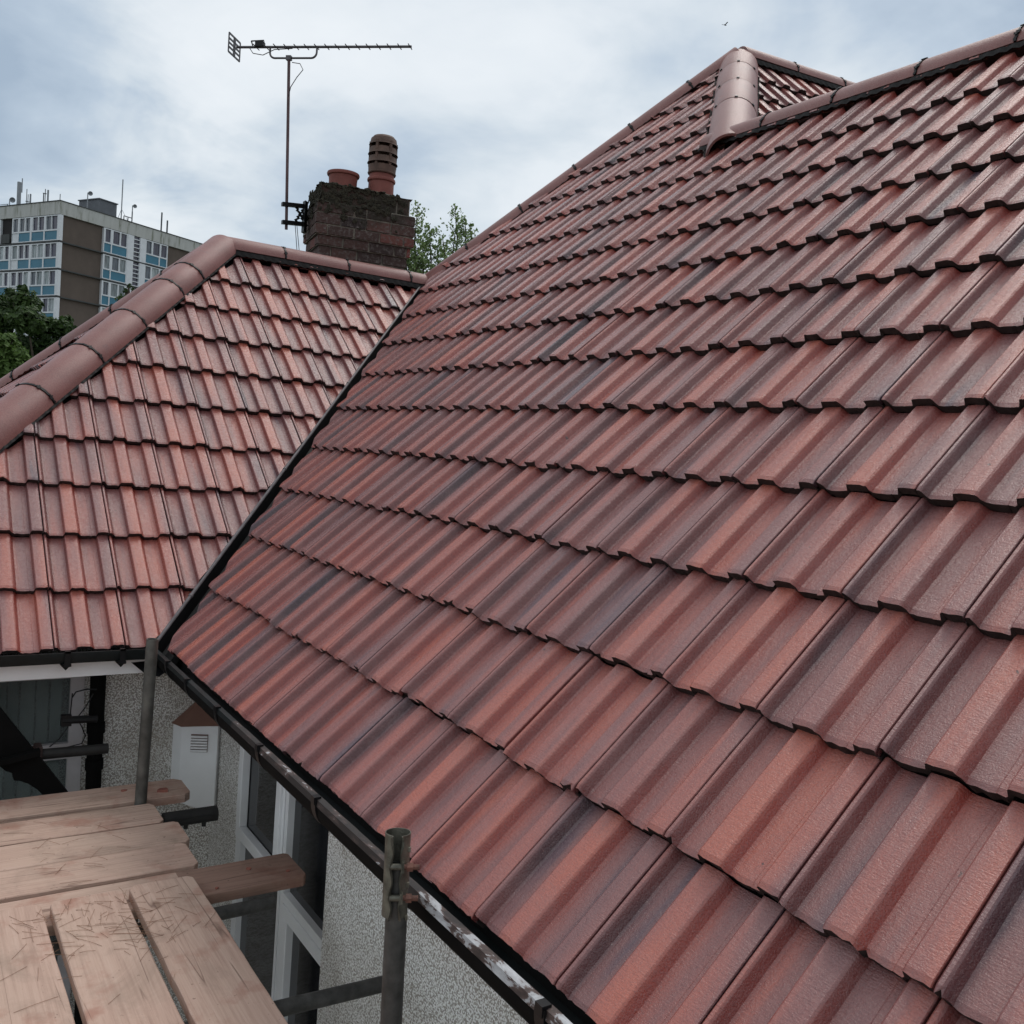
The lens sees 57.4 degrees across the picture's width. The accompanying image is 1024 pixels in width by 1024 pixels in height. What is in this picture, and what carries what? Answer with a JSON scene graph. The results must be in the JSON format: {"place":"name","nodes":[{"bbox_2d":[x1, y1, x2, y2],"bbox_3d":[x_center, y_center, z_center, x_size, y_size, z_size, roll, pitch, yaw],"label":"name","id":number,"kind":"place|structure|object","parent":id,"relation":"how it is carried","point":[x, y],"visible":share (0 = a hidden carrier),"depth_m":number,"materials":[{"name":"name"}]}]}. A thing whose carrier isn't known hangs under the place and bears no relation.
{"place":"outdoors","nodes":[
{"label":"outdoors","id":0,"kind":"place"},
{"bbox_2d":[0,843,197,903],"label":"scaffold board","id":1,"kind":"object","parent":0,"point":[26,883],"visible":0.84,"depth_m":3.48,"materials":[{"name":"brown wood"}]},
{"bbox_2d":[157,787,167,792],"bbox_3d":[-1.608,1.279,4.304,0.047,0.012,0.033,3,4,-25],"label":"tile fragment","id":2,"kind":"object","parent":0,"point":[162,790],"visible":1,"depth_m":4.29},
{"bbox_2d":[0,0,1023,270],"label":"sky","id":3,"kind":"structure","parent":0,"point":[491,101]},
{"label":"ground","id":4,"kind":"structure","parent":0,"visible":0},
{"bbox_2d":[0,331,29,378],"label":"leafy tree","id":5,"kind":"object","parent":4,"relation":"on","point":[13,356],"visible":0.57,"depth_m":15.88,"materials":[{"name":"green plant"}]},
{"bbox_2d":[0,284,76,358],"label":"leafy tree","id":6,"kind":"object","parent":4,"relation":"on","point":[19,309],"visible":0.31,"depth_m":29.69,"materials":[{"name":"green plant"}]},
{"bbox_2d":[0,198,202,338],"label":"tower block","id":7,"kind":"structure","parent":4,"relation":"on","point":[80,263],"depth_m":93.55,"materials":[{"name":"concrete"}]},
{"bbox_2d":[0,272,9,294],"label":"window","id":8,"kind":"structure","parent":7,"relation":"in","point":[4,276],"depth_m":94.38,"materials":[{"name":"white glass"}]},
{"bbox_2d":[0,245,10,270],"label":"window","id":9,"kind":"structure","parent":7,"relation":"in","point":[5,251],"depth_m":94.24,"materials":[{"name":"white glass"}]},
{"bbox_2d":[9,197,14,204],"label":"satellite dish","id":10,"kind":"object","parent":7,"relation":"on","point":[12,199],"visible":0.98,"depth_m":95.58,"materials":[{"name":"grey metal"}]},
{"bbox_2d":[16,178,22,203],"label":"panel antenna","id":11,"kind":"object","parent":7,"relation":"on","point":[19,188],"visible":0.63,"depth_m":94.81,"materials":[{"name":"white plastic"}]},
{"bbox_2d":[10,270,60,295],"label":"window","id":12,"kind":"structure","parent":7,"relation":"in","point":[44,282],"depth_m":91.74,"materials":[{"name":"white glass"}]},
{"bbox_2d":[10,242,61,269],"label":"window","id":13,"kind":"structure","parent":7,"relation":"in","point":[39,255],"depth_m":91.90,"materials":[{"name":"white glass"}]},
{"bbox_2d":[11,214,63,243],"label":"window","id":14,"kind":"structure","parent":7,"relation":"in","point":[48,227],"depth_m":91.74,"materials":[{"name":"white glass"}]},
{"bbox_2d":[37,297,59,318],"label":"window","id":15,"kind":"structure","parent":7,"relation":"in","point":[51,308],"depth_m":91.03,"materials":[{"name":"white glass"}]},
{"bbox_2d":[87,191,92,207],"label":"satellite dish","id":16,"kind":"object","parent":7,"relation":"on","point":[90,193],"visible":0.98,"depth_m":94.14,"materials":[{"name":"grey metal"}]},
{"bbox_2d":[98,306,105,312],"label":"window","id":17,"kind":"structure","parent":7,"relation":"in","point":[100,308],"depth_m":94.99,"materials":[{"name":"white glass"}]},
{"bbox_2d":[99,280,125,305],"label":"window","id":18,"kind":"structure","parent":7,"relation":"in","point":[108,291],"depth_m":95.61,"materials":[{"name":"white glass"}]},
{"bbox_2d":[100,254,126,283],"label":"window","id":19,"kind":"structure","parent":7,"relation":"in","point":[112,268],"depth_m":95.88,"materials":[{"name":"white glass"}]},
{"bbox_2d":[101,227,127,257],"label":"window","id":20,"kind":"structure","parent":7,"relation":"in","point":[114,242],"depth_m":95.73,"materials":[{"name":"white glass"}]},
{"bbox_2d":[118,179,126,218],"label":"tall pole","id":21,"kind":"object","parent":7,"relation":"on","point":[122,201],"visible":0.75,"depth_m":97.54,"materials":[{"name":"grey metal"}]},
{"bbox_2d":[144,265,162,282],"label":"window","id":22,"kind":"structure","parent":7,"relation":"in","point":[150,272],"depth_m":99.83,"materials":[{"name":"white glass"}]},
{"bbox_2d":[145,240,167,268],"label":"window","id":23,"kind":"structure","parent":7,"relation":"in","point":[156,253],"depth_m":100.39,"materials":[{"name":"white glass"}]},
{"bbox_2d":[115,283,133,300],"bbox_3d":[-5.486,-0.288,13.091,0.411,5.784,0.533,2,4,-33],"label":"leafy shrub","id":24,"kind":"object","parent":4,"relation":"on","point":[126,291],"visible":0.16,"depth_m":12.98,"materials":[{"name":"green plant"}]},
{"bbox_2d":[405,200,451,273],"bbox_3d":[-1.252,-0.325,11.146,1.010,6.696,0.824,4,3,-7],"label":"slender birch","id":25,"kind":"object","parent":4,"relation":"on","point":[420,261],"visible":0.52,"depth_m":10.97,"materials":[{"name":"green plant"}]},
{"bbox_2d":[432,203,478,259],"bbox_3d":[-0.864,-0.491,12.189,0.623,6.965,0.601,6,4,29],"label":"slender birch","id":26,"kind":"object","parent":4,"relation":"on","point":[460,235],"visible":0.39,"depth_m":11.98,"materials":[{"name":"green plant"}]},
{"bbox_2d":[0,24,1023,1023],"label":"bungalow house","id":27,"kind":"structure","parent":4,"relation":"on","point":[594,582],"depth_m":3.21,"materials":[{"name":"tile"}]},
{"bbox_2d":[0,707,67,794],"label":"timber brace","id":28,"kind":"object","parent":27,"relation":"attached to","point":[21,759],"visible":0.8,"depth_m":4.12,"materials":[{"name":"black paint"}]},
{"bbox_2d":[32,713,108,759],"bbox_3d":[-2.088,1.056,4.322,0.421,0.228,0.078,2,4,-33],"label":"scaffold tube","id":29,"kind":"object","parent":28,"relation":"attached to","point":[66,720],"visible":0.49,"depth_m":4.35,"materials":[{"name":"black metal"}]},
{"bbox_2d":[49,688,96,746],"bbox_3d":[-2.072,0.974,4.362,0.246,0.291,0.026,2,4,-33],"label":"loose cable","id":30,"kind":"object","parent":29,"relation":"attached to","point":[72,695],"visible":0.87,"depth_m":4.39,"materials":[{"name":"black plastic"}]},
{"bbox_2d":[0,676,84,1002],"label":"window","id":31,"kind":"structure","parent":27,"relation":"in","point":[35,707],"depth_m":4.49,"materials":[{"name":"glass"}]},
{"bbox_2d":[51,895,275,955],"bbox_3d":[-1.563,1.425,3.017,1.635,0.048,0.048,2,4,-34],"label":"scaffold tube","id":32,"kind":"object","parent":27,"relation":"attached to","point":[243,908],"visible":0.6,"depth_m":3.39,"materials":[{"name":"grey metal"}]},
{"bbox_2d":[0,853,305,935],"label":"scaffold board","id":33,"kind":"object","parent":32,"relation":"on","point":[238,880],"visible":0.59,"depth_m":3.48,"materials":[{"name":"brown wood"}]},
{"bbox_2d":[0,905,74,1023],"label":"scaffold board","id":34,"kind":"object","parent":33,"relation":"on","point":[35,981],"visible":1,"depth_m":2.73,"materials":[{"name":"brown wood"}]},
{"bbox_2d":[50,891,184,1023],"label":"scaffold board","id":35,"kind":"object","parent":33,"relation":"on","point":[108,970],"visible":0.98,"depth_m":2.81,"materials":[{"name":"brown wood"}]},
{"bbox_2d":[129,876,287,1023],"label":"scaffold board","id":36,"kind":"object","parent":33,"relation":"on","point":[215,980],"visible":0.99,"depth_m":2.89,"materials":[{"name":"brown wood"}]},
{"bbox_2d":[230,746,328,1023],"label":"window","id":37,"kind":"structure","parent":27,"relation":"in","point":[282,945],"depth_m":4.00,"materials":[{"name":"white plastic"}]},
{"bbox_2d":[184,976,381,1023],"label":"scaffold tube","id":38,"kind":"object","parent":27,"relation":"attached to","point":[301,1003],"depth_m":2.82,"materials":[{"name":"grey metal"}]},
{"bbox_2d":[228,32,411,248],"bbox_3d":[-1.629,-3.024,7.850,1.551,1.819,0.293,5,3,8],"label":"tv aerial","id":39,"kind":"object","parent":27,"relation":"attached to","point":[286,204],"visible":1,"depth_m":7.83,"materials":[{"name":"metal"}]},
{"label":"paved path","id":40,"kind":"structure","parent":0,"visible":0},
{"bbox_2d":[134,638,158,922],"bbox_3d":[-1.714,1.974,4.197,0.107,2.846,0.051,4,3,-10],"label":"scaffold pole","id":41,"kind":"object","parent":40,"relation":"on","point":[146,719],"visible":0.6,"depth_m":4.12,"materials":[{"name":"grey metal"}]},
{"bbox_2d":[0,779,189,823],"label":"scaffold board","id":42,"kind":"object","parent":41,"relation":"attached to","point":[46,806],"visible":0.84,"depth_m":4.14,"materials":[{"name":"brown wood"}]},
{"bbox_2d":[161,805,218,828],"bbox_3d":[-2.047,1.355,3.796,1.685,0.086,0.074,2,4,-33],"label":"scaffold tube","id":43,"kind":"object","parent":41,"relation":"attached to","point":[187,817],"visible":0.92,"depth_m":4.18,"materials":[{"name":"black metal"}]},
{"bbox_2d":[0,804,162,846],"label":"scaffold board","id":44,"kind":"object","parent":43,"relation":"on","point":[54,827],"visible":0.86,"depth_m":3.88,"materials":[{"name":"brown wood"}]},
{"bbox_2d":[0,820,214,1012],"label":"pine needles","id":45,"kind":"object","parent":44,"relation":"on","point":[100,922],"visible":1,"depth_m":3.04,"materials":[{"name":"brown plant"}]},
{"bbox_2d":[0,821,189,871],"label":"scaffold board","id":46,"kind":"object","parent":43,"relation":"on","point":[23,855],"visible":0.85,"depth_m":3.70,"materials":[{"name":"brown wood"}]},
{"bbox_2d":[380,828,419,1023],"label":"scaffold pole","id":47,"kind":"object","parent":40,"relation":"on","point":[397,898],"visible":1,"depth_m":2.12,"materials":[{"name":"metal"}]}
]}

